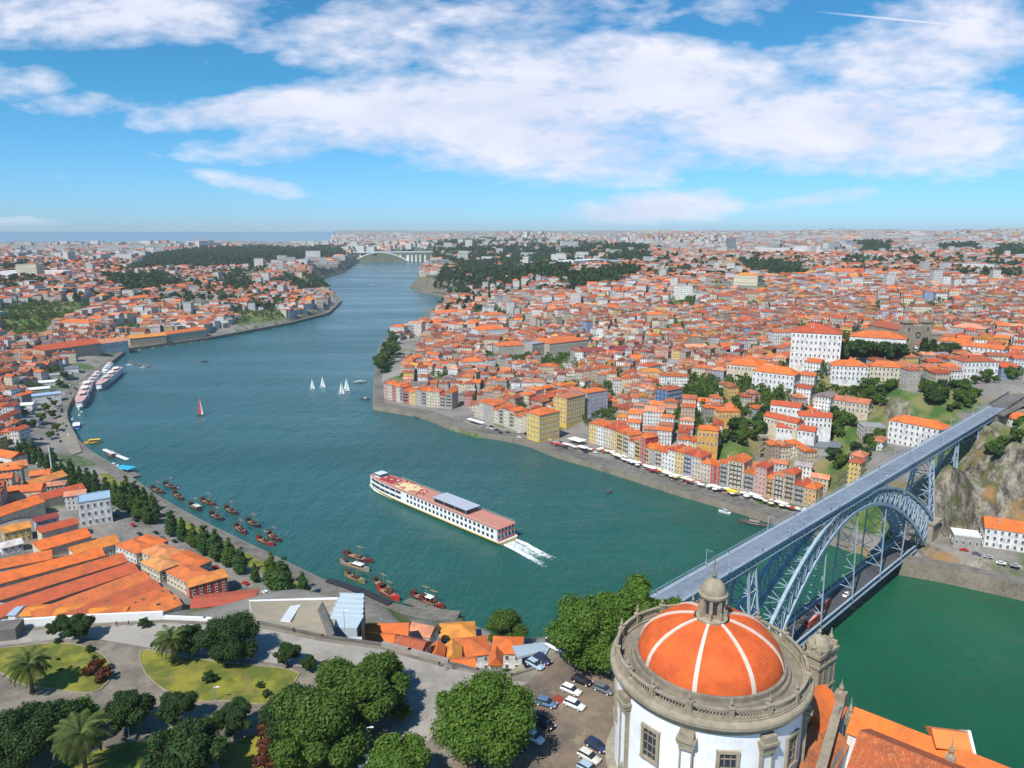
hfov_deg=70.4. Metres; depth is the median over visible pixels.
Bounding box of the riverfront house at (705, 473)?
[700,457,717,482]
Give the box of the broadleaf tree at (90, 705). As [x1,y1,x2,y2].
[53,694,100,739]
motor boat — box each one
[72,422,80,429]
[84,438,101,443]
[106,451,115,457]
[719,508,730,513]
[738,519,767,527]
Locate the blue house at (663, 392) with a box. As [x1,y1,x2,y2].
[656,383,682,406]
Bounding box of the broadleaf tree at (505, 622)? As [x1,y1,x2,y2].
[485,608,528,642]
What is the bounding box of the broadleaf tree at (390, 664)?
[358,648,411,689]
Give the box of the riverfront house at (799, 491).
[793,477,812,505]
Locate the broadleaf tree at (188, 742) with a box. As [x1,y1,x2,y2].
[138,713,230,767]
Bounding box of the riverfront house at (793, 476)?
[783,465,802,502]
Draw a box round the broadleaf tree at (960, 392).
[953,388,965,400]
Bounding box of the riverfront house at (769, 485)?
[765,471,777,497]
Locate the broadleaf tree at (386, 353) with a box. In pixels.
[377,351,390,359]
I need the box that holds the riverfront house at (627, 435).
[622,429,641,455]
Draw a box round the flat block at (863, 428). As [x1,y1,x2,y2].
[857,422,887,442]
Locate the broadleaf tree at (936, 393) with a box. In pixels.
[931,390,943,396]
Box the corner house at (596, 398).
[576,386,607,417]
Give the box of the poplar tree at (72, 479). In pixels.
[67,471,77,485]
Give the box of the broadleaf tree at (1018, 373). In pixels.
[1012,369,1021,375]
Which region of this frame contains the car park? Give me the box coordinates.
[452,657,613,767]
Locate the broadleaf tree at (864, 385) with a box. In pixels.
[860,383,870,388]
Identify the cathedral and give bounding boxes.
[867,314,941,351]
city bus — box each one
[803,611,819,627]
[816,597,830,610]
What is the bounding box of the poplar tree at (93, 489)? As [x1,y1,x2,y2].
[89,486,96,492]
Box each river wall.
[66,352,460,617]
[129,271,345,350]
[372,286,444,408]
[373,405,854,552]
[899,559,1023,600]
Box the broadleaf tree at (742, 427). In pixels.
[738,424,746,429]
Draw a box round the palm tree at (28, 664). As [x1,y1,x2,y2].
[2,645,52,693]
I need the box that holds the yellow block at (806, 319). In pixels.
[803,315,823,324]
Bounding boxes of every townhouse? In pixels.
[0,396,12,402]
[0,413,9,422]
[0,427,13,442]
[0,464,24,484]
[0,472,15,485]
[0,520,32,541]
[0,537,23,554]
[1,401,21,416]
[2,421,12,427]
[7,409,20,419]
[8,424,30,443]
[10,418,21,426]
[14,392,31,402]
[15,476,20,484]
[29,468,51,478]
[32,512,58,531]
[45,480,66,490]
[63,487,87,509]
[115,537,154,564]
[137,534,168,544]
[139,555,177,582]
[141,543,182,559]
[165,564,209,593]
[169,549,212,571]
[184,569,227,598]
[190,589,258,607]
[464,391,473,406]
[470,400,479,410]
[477,390,483,399]
[483,387,492,398]
[492,384,502,398]
[501,392,510,399]
[503,395,512,402]
[508,387,522,394]
[508,394,522,405]
[520,390,536,407]
[523,384,537,391]
[529,395,542,408]
[530,386,542,395]
[530,405,541,409]
[535,397,549,406]
[541,384,553,394]
[541,393,554,399]
[545,399,553,407]
[546,389,557,394]
[555,382,567,389]
[556,389,569,394]
[561,384,574,389]
[566,387,583,391]
[608,394,613,407]
[609,398,616,407]
[612,376,621,393]
[613,403,620,414]
[614,418,626,424]
[616,413,627,419]
[617,392,626,403]
[618,402,633,412]
[621,374,631,391]
[623,395,630,402]
[624,383,631,392]
[626,417,641,430]
[628,409,642,425]
[630,389,638,395]
[631,381,641,389]
[631,394,639,402]
[632,373,639,382]
[632,402,646,408]
[639,383,647,393]
[639,392,647,403]
[640,373,649,382]
[641,377,652,384]
[642,404,665,431]
[643,425,656,433]
[645,385,654,394]
[647,394,653,404]
[649,400,663,405]
[652,377,658,385]
[657,426,672,445]
[658,421,673,439]
[659,372,688,386]
[660,414,675,434]
[662,404,677,418]
[663,398,678,409]
[678,424,693,436]
[678,426,689,441]
[678,435,691,445]
[679,365,690,377]
[679,417,694,424]
[681,402,696,417]
[682,394,697,405]
[690,435,697,447]
[691,364,708,379]
[697,397,711,411]
[701,403,713,424]
[706,364,714,374]
[709,392,723,403]
[711,366,726,382]
[711,401,724,406]
[712,419,723,445]
[714,358,725,365]
[715,363,726,368]
[718,381,731,387]
[722,354,734,358]
[723,382,739,403]
[724,357,736,363]
[724,401,736,406]
[737,392,750,408]
[746,388,760,404]
[748,404,762,417]
[751,354,760,358]
[752,349,766,354]
[754,345,763,350]
[760,355,773,360]
[761,345,775,353]
[763,438,781,459]
[768,360,784,365]
[771,458,789,471]
[773,354,789,365]
[775,439,791,459]
[776,344,786,353]
[779,352,789,356]
[784,439,802,457]
[785,344,790,351]
[790,393,806,405]
[794,460,813,478]
[796,384,814,405]
[797,444,817,462]
[800,370,817,394]
[805,358,824,379]
[805,406,821,411]
[810,472,830,491]
[813,390,837,411]
[841,356,857,359]
[846,456,866,485]
[850,450,869,466]
[860,355,890,364]
[871,435,887,449]
[896,360,919,368]
[898,365,922,389]
[901,354,919,363]
[914,341,926,354]
[915,351,935,363]
[919,363,936,374]
[922,358,941,363]
[922,367,941,378]
[927,369,950,387]
[931,329,953,334]
[935,351,948,356]
[936,353,949,362]
[937,337,973,343]
[937,361,960,368]
[942,333,954,337]
[942,355,959,362]
[943,366,962,386]
[950,349,966,354]
[953,350,974,355]
[957,335,973,340]
[964,326,978,336]
[974,335,994,343]
[982,352,1003,360]
[986,341,1003,344]
[994,327,1008,334]
[994,333,1010,346]
[995,322,1010,329]
[997,363,1017,378]
[998,333,1013,342]
[1002,352,1017,361]
[1008,332,1018,340]
[1008,349,1022,354]
[1009,345,1023,351]
[1009,355,1023,372]
[1013,339,1023,345]
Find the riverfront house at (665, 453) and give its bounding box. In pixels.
[661,445,671,469]
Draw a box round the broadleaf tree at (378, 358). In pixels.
[372,354,388,370]
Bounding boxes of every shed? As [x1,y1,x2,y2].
[0,603,25,618]
[20,402,37,410]
[21,408,34,414]
[21,417,41,424]
[27,386,49,392]
[31,391,60,402]
[38,379,62,386]
[49,372,73,379]
[53,366,79,372]
[690,309,707,318]
[949,527,981,550]
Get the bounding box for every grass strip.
[99,474,161,521]
[175,518,297,588]
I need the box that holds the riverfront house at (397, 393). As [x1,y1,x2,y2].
[396,383,405,401]
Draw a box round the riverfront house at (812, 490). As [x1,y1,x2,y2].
[803,481,823,506]
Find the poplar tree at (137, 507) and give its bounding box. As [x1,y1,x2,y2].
[130,494,142,518]
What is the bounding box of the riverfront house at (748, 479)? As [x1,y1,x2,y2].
[742,466,755,492]
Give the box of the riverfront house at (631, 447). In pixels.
[629,437,635,457]
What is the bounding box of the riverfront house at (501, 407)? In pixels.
[499,403,512,425]
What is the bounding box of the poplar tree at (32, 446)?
[28,440,37,453]
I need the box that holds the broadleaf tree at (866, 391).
[862,388,871,397]
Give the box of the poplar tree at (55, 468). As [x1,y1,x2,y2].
[52,463,59,472]
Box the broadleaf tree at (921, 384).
[918,381,931,392]
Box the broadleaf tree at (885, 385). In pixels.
[881,382,891,391]
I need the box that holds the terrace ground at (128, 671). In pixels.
[0,619,847,767]
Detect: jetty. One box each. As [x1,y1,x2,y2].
[102,449,129,459]
[121,469,141,477]
[325,578,393,604]
[403,598,438,608]
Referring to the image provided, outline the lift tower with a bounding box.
[757,434,768,458]
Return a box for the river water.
[0,232,1023,767]
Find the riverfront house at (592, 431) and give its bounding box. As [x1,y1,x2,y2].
[589,418,605,443]
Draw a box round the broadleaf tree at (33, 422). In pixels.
[28,419,36,426]
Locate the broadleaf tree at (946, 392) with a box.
[937,389,949,394]
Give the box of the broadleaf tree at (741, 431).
[736,430,746,435]
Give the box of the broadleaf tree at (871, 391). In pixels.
[868,387,876,399]
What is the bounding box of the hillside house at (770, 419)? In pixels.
[763,411,804,440]
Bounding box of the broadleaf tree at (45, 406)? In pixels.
[41,402,50,410]
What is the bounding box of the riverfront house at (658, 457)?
[655,444,669,467]
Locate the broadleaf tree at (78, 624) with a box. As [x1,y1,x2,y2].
[61,613,95,639]
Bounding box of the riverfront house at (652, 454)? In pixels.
[649,442,662,465]
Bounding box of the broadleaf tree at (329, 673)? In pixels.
[314,656,354,691]
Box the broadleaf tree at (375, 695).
[336,663,408,732]
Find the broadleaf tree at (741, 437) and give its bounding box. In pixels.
[736,432,747,445]
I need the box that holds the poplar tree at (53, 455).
[48,447,57,460]
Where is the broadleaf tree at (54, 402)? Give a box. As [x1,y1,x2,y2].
[50,400,57,406]
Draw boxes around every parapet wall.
[0,611,163,626]
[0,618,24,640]
[163,615,257,623]
[258,621,380,645]
[381,641,449,663]
[448,661,534,676]
[988,383,1023,404]
[1008,396,1023,407]
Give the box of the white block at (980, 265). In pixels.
[962,263,996,268]
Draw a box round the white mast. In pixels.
[48,447,52,471]
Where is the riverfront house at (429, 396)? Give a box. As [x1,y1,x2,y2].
[426,387,436,406]
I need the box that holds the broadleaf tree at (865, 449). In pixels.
[857,446,871,456]
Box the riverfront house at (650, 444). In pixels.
[645,442,659,464]
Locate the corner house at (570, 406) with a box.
[553,391,584,428]
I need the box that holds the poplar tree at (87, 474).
[82,467,91,481]
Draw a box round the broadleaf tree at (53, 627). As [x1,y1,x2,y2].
[45,613,70,637]
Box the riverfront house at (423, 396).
[421,386,431,406]
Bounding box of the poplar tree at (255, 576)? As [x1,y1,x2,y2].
[249,563,260,581]
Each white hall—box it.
[557,259,607,262]
[586,260,629,263]
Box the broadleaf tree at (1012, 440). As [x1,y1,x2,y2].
[1007,438,1021,443]
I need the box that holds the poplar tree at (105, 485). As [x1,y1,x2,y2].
[100,477,110,492]
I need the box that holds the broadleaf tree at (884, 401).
[879,399,887,404]
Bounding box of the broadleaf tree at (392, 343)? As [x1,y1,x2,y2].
[385,341,400,355]
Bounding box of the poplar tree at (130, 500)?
[125,490,136,512]
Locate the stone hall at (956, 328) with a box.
[951,323,989,333]
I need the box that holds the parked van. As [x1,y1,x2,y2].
[545,637,566,653]
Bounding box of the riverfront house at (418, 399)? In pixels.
[415,385,426,405]
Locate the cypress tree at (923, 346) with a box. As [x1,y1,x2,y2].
[916,337,929,361]
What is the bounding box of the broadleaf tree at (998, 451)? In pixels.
[991,447,1005,457]
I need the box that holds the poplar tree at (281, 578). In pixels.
[268,556,295,591]
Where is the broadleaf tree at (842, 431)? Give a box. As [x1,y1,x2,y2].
[836,428,844,434]
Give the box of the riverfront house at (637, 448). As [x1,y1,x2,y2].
[634,433,646,460]
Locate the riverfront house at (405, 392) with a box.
[402,386,414,403]
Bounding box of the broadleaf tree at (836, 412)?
[833,410,840,418]
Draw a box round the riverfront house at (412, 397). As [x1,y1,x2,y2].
[409,388,415,404]
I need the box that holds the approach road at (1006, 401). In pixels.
[988,394,1023,408]
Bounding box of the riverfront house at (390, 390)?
[388,380,397,399]
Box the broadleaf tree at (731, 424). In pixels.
[727,421,736,427]
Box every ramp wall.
[249,597,336,613]
[280,604,300,621]
[317,601,334,635]
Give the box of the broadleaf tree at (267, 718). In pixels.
[257,681,315,741]
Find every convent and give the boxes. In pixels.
[951,355,998,379]
[957,341,1008,353]
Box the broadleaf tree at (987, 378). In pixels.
[983,376,991,381]
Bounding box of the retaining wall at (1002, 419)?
[993,409,1023,424]
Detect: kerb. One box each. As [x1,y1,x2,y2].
[0,642,112,693]
[49,739,147,767]
[139,649,299,704]
[216,732,338,767]
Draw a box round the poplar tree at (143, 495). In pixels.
[139,487,148,503]
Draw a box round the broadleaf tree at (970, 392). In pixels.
[965,389,977,400]
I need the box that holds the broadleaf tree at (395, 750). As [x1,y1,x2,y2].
[362,731,431,767]
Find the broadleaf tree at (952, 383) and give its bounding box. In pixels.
[948,380,957,387]
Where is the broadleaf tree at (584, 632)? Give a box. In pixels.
[540,591,633,673]
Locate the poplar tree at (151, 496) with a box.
[148,492,162,510]
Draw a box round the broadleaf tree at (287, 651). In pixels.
[273,641,301,665]
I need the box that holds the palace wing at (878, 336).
[849,330,906,343]
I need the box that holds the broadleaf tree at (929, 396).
[923,392,934,403]
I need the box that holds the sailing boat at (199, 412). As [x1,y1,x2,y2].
[197,398,203,415]
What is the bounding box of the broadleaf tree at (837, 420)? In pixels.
[833,418,844,424]
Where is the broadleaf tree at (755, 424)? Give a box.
[752,421,762,429]
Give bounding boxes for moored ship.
[75,380,92,409]
[87,371,101,385]
[96,366,123,391]
[102,362,113,374]
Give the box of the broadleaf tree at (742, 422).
[738,419,747,427]
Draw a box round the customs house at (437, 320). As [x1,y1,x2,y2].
[432,319,452,322]
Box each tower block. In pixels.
[15,264,44,276]
[140,240,153,244]
[465,240,471,246]
[726,238,735,248]
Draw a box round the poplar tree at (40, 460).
[37,453,43,467]
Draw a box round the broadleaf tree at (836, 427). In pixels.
[832,423,841,432]
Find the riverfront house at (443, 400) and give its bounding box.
[440,390,445,408]
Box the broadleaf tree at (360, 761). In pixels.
[341,753,365,767]
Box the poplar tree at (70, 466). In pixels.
[65,458,75,476]
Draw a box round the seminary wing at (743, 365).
[726,356,768,381]
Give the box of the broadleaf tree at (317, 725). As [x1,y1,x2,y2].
[267,683,371,767]
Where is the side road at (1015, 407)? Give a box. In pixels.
[997,399,1023,415]
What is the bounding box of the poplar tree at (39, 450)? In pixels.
[36,446,44,458]
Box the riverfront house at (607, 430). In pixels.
[603,422,622,447]
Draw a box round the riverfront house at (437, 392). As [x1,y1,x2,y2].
[432,387,444,407]
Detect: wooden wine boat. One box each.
[150,480,163,493]
[163,476,177,489]
[172,487,182,500]
[188,497,200,511]
[200,492,214,505]
[209,507,222,520]
[224,500,236,514]
[234,518,245,534]
[245,512,259,527]
[256,530,273,545]
[266,526,280,542]
[337,553,368,571]
[342,545,372,563]
[343,566,364,583]
[371,572,391,590]
[374,580,399,600]
[409,586,437,602]
[419,589,443,608]
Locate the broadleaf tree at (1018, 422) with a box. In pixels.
[1012,415,1023,427]
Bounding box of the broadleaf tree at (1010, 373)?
[1004,365,1016,378]
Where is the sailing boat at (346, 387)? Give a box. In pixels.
[344,379,349,390]
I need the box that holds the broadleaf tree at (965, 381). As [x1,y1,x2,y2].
[957,378,972,387]
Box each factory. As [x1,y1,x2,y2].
[0,270,72,276]
[4,285,48,290]
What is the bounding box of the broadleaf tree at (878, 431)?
[873,428,886,435]
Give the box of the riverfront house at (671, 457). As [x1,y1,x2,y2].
[668,443,685,471]
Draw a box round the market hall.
[570,345,635,357]
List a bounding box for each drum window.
[612,678,617,720]
[639,721,660,766]
[715,749,739,767]
[784,727,799,767]
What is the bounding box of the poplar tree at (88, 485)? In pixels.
[82,478,93,492]
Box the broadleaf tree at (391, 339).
[387,337,396,341]
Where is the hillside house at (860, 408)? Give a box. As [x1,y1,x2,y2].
[832,394,872,420]
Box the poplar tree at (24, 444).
[20,438,29,449]
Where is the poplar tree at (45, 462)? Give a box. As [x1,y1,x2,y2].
[42,454,49,468]
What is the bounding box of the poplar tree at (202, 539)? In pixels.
[195,524,210,554]
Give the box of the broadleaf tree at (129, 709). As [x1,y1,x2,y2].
[98,689,156,732]
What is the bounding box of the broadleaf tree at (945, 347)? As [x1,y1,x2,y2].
[937,342,961,353]
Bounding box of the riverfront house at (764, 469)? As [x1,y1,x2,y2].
[754,459,774,495]
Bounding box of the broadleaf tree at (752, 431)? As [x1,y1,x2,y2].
[748,428,758,434]
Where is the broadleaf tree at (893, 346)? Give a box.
[880,341,899,359]
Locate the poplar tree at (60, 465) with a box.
[58,461,65,469]
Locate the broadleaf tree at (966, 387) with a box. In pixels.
[962,384,971,389]
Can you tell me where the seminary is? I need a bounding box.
[751,364,800,393]
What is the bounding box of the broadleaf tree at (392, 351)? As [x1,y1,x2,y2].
[380,348,395,355]
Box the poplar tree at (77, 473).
[74,466,83,480]
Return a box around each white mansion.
[471,324,508,334]
[480,312,506,319]
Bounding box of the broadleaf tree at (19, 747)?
[0,700,60,767]
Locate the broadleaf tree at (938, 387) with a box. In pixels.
[934,384,942,390]
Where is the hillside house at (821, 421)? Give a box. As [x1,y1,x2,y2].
[798,410,832,441]
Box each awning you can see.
[468,418,485,425]
[567,436,585,443]
[625,459,640,466]
[662,471,680,480]
[680,476,693,480]
[708,484,722,489]
[725,488,738,496]
[747,492,761,501]
[774,500,788,508]
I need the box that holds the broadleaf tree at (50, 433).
[45,431,54,436]
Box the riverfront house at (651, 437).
[640,431,658,462]
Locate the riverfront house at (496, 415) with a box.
[494,407,498,423]
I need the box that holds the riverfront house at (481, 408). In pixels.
[478,398,490,418]
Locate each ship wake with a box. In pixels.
[504,544,539,563]
[508,541,541,555]
[515,539,549,557]
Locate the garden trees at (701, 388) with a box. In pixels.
[0,279,1023,427]
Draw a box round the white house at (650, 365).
[637,361,662,373]
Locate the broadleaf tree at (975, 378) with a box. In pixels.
[970,375,982,383]
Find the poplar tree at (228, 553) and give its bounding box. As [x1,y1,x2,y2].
[220,537,235,566]
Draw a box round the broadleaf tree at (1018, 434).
[1010,428,1023,441]
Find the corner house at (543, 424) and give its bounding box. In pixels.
[527,405,559,442]
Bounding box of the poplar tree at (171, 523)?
[163,510,177,535]
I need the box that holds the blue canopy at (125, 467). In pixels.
[118,465,135,469]
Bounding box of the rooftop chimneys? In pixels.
[0,283,1023,435]
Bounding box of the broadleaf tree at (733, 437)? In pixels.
[730,434,736,440]
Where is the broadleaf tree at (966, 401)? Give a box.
[963,398,971,407]
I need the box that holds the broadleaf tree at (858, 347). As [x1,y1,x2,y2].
[846,339,867,357]
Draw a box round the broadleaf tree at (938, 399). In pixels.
[934,395,945,404]
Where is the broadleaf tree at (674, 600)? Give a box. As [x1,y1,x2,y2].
[661,595,681,604]
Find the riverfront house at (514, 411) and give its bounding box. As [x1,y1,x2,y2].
[509,406,524,428]
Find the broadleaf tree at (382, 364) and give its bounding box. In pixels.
[376,360,387,372]
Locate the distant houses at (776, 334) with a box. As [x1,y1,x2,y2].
[0,283,1023,505]
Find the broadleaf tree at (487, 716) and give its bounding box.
[428,668,541,767]
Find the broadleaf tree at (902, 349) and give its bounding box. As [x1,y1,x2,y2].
[895,343,910,357]
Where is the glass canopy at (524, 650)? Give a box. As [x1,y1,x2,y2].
[512,642,545,658]
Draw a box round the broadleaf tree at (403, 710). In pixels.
[390,702,412,720]
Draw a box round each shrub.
[53,637,62,643]
[80,658,106,675]
[85,644,95,652]
[93,665,112,683]
[137,617,152,626]
[201,669,218,681]
[252,742,276,767]
[255,681,263,687]
[255,724,275,755]
[262,688,270,697]
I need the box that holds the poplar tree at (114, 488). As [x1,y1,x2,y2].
[110,480,117,503]
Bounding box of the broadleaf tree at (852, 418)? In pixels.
[848,413,857,426]
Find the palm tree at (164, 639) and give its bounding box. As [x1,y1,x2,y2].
[151,624,190,663]
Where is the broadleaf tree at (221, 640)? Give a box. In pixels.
[194,610,261,663]
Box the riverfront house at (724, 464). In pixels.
[719,455,732,486]
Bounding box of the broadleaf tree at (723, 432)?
[720,428,729,441]
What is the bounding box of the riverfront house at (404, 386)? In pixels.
[399,383,411,402]
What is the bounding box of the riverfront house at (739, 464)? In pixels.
[727,453,752,489]
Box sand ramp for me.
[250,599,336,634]
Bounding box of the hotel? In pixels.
[77,490,112,526]
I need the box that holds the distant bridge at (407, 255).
[353,251,432,261]
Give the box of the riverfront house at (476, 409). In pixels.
[474,400,478,417]
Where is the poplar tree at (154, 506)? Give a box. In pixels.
[149,498,162,523]
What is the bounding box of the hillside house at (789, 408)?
[770,400,802,417]
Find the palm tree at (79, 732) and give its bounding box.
[46,708,112,767]
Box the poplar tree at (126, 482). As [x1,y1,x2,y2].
[121,475,130,490]
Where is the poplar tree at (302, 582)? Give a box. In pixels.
[296,572,310,589]
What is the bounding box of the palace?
[789,324,842,372]
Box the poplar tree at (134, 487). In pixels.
[129,480,140,495]
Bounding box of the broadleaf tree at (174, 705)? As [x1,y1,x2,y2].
[153,690,198,724]
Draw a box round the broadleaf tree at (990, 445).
[984,440,1001,453]
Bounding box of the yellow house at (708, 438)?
[697,423,719,459]
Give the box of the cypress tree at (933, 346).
[929,339,938,352]
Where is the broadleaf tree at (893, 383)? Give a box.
[886,379,897,390]
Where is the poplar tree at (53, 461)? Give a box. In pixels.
[49,458,57,468]
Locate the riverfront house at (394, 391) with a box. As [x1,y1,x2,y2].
[392,381,402,400]
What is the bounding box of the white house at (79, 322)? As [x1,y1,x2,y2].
[56,319,100,326]
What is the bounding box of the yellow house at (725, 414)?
[714,405,740,428]
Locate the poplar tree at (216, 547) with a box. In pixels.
[207,528,224,561]
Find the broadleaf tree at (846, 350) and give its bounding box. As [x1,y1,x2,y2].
[840,341,853,357]
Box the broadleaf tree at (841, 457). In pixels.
[835,453,848,465]
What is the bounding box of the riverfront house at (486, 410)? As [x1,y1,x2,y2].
[483,398,497,420]
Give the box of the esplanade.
[56,416,81,454]
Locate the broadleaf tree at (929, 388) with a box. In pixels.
[926,384,933,391]
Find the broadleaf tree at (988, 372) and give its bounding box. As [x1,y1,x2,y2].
[981,369,994,377]
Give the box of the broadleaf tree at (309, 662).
[299,654,317,669]
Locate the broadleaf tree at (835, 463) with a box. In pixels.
[832,460,839,467]
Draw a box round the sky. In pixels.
[0,0,1023,231]
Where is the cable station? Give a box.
[329,593,364,639]
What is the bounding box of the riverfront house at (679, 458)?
[674,445,692,474]
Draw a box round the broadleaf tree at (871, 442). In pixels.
[865,435,877,448]
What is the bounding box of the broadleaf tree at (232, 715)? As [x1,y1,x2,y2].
[211,696,252,738]
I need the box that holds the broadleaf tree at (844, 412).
[839,409,846,416]
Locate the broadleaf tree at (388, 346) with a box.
[383,344,397,351]
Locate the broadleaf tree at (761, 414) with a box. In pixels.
[755,412,764,419]
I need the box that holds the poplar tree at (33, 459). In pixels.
[30,450,37,464]
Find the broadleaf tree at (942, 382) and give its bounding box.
[937,379,947,386]
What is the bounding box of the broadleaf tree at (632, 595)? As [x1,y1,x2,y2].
[594,572,671,622]
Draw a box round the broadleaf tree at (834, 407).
[830,405,839,411]
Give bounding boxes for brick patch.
[551,694,564,703]
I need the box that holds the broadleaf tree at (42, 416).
[36,412,45,422]
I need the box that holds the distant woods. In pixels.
[0,231,1023,311]
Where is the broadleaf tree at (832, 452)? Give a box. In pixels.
[825,447,841,458]
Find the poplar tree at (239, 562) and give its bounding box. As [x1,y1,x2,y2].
[230,546,249,573]
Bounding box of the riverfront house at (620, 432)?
[616,427,634,452]
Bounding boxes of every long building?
[647,277,688,283]
[733,272,762,285]
[827,268,863,274]
[829,359,868,385]
[868,359,901,382]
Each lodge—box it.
[0,449,28,463]
[0,459,28,476]
[0,495,45,523]
[0,547,105,587]
[0,549,52,572]
[0,553,127,602]
[0,562,138,619]
[7,483,46,500]
[18,604,49,618]
[22,470,67,485]
[30,483,85,507]
[30,571,150,617]
[31,527,91,555]
[32,338,101,357]
[35,517,78,539]
[52,604,85,615]
[63,579,160,614]
[68,534,120,555]
[87,605,129,613]
[95,587,171,613]
[98,336,128,353]
[125,332,166,346]
[126,594,182,613]
[127,294,161,300]
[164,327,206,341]
[179,313,205,318]
[215,312,241,320]
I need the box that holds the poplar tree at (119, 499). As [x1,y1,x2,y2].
[112,482,128,509]
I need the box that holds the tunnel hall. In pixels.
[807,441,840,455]
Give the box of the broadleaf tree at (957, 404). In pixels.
[952,401,961,408]
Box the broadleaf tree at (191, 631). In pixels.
[171,623,202,656]
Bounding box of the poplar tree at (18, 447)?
[14,440,22,452]
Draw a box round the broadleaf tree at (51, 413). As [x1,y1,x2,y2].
[47,410,56,417]
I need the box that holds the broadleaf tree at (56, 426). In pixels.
[51,423,60,431]
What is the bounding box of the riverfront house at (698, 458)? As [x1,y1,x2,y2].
[691,450,711,479]
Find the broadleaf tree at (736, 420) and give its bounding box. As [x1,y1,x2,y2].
[729,417,740,428]
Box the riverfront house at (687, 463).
[683,447,702,476]
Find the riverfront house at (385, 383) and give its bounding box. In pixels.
[383,379,395,398]
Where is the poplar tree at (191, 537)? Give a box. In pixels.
[183,523,197,546]
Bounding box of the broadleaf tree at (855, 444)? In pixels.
[849,441,862,449]
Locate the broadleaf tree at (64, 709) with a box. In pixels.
[21,698,84,753]
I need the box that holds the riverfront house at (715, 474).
[710,458,724,484]
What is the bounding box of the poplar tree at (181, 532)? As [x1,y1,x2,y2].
[176,516,187,541]
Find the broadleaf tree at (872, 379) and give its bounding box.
[867,377,877,382]
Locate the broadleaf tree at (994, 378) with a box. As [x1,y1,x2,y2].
[991,375,1000,382]
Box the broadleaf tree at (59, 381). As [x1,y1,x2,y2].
[55,378,63,386]
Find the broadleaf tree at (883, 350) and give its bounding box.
[872,343,890,357]
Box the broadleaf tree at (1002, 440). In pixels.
[995,435,1008,446]
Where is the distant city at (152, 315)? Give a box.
[0,246,1023,340]
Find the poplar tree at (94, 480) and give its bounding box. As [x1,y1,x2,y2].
[90,469,101,489]
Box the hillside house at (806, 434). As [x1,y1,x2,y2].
[775,421,817,445]
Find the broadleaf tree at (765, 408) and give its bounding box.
[760,405,770,412]
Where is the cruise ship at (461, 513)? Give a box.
[370,470,517,545]
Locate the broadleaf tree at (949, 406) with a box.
[946,404,954,409]
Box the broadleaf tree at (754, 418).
[752,416,762,420]
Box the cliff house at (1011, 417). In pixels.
[1007,412,1023,426]
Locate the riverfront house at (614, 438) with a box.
[611,425,629,450]
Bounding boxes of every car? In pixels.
[357,754,368,767]
[518,745,526,753]
[525,656,544,670]
[528,729,544,744]
[533,651,552,665]
[534,714,555,730]
[535,695,557,708]
[559,682,581,696]
[562,696,585,711]
[571,672,592,686]
[576,746,601,764]
[576,758,596,767]
[584,735,605,753]
[592,681,613,695]
[842,591,849,597]
[1010,563,1020,567]
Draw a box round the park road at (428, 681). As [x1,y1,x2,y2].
[0,623,526,742]
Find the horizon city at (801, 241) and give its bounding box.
[0,228,1023,269]
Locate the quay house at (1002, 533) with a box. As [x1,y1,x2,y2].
[980,516,1023,552]
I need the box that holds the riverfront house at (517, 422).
[514,412,521,431]
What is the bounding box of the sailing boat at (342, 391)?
[339,384,344,393]
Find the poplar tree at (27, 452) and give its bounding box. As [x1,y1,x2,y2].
[23,447,30,459]
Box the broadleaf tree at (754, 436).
[750,434,757,440]
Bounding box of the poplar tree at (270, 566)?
[262,551,276,588]
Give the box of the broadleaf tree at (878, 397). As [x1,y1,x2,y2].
[871,393,884,401]
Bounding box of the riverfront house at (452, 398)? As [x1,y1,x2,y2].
[445,388,457,408]
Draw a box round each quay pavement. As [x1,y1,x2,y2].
[57,352,459,620]
[129,271,343,347]
[374,285,440,404]
[374,403,861,544]
[903,555,1023,582]
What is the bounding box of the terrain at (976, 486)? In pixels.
[0,230,1023,671]
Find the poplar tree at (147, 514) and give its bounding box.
[140,501,154,522]
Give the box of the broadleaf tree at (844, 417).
[839,412,851,423]
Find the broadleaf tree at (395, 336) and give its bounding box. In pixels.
[388,334,399,342]
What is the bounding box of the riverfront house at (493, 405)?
[489,400,502,422]
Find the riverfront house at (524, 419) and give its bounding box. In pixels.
[522,409,530,432]
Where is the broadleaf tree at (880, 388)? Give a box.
[876,384,886,393]
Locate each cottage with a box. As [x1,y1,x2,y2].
[359,622,410,636]
[365,631,399,642]
[393,635,432,652]
[410,622,439,644]
[430,640,445,656]
[439,621,475,642]
[445,639,461,657]
[450,656,475,666]
[454,635,490,667]
[488,646,502,669]
[491,636,523,668]
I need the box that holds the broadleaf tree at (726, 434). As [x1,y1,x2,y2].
[721,429,730,437]
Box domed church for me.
[605,560,1009,767]
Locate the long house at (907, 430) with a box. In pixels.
[887,414,949,446]
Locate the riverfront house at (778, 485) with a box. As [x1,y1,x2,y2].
[772,468,789,500]
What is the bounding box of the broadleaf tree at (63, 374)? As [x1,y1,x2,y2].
[59,372,68,378]
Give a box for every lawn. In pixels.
[0,643,110,691]
[52,741,157,767]
[140,650,297,702]
[217,733,336,767]
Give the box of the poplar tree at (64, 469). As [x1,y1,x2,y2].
[61,465,68,483]
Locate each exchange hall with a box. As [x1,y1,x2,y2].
[493,340,523,354]
[521,340,544,355]
[532,335,588,354]

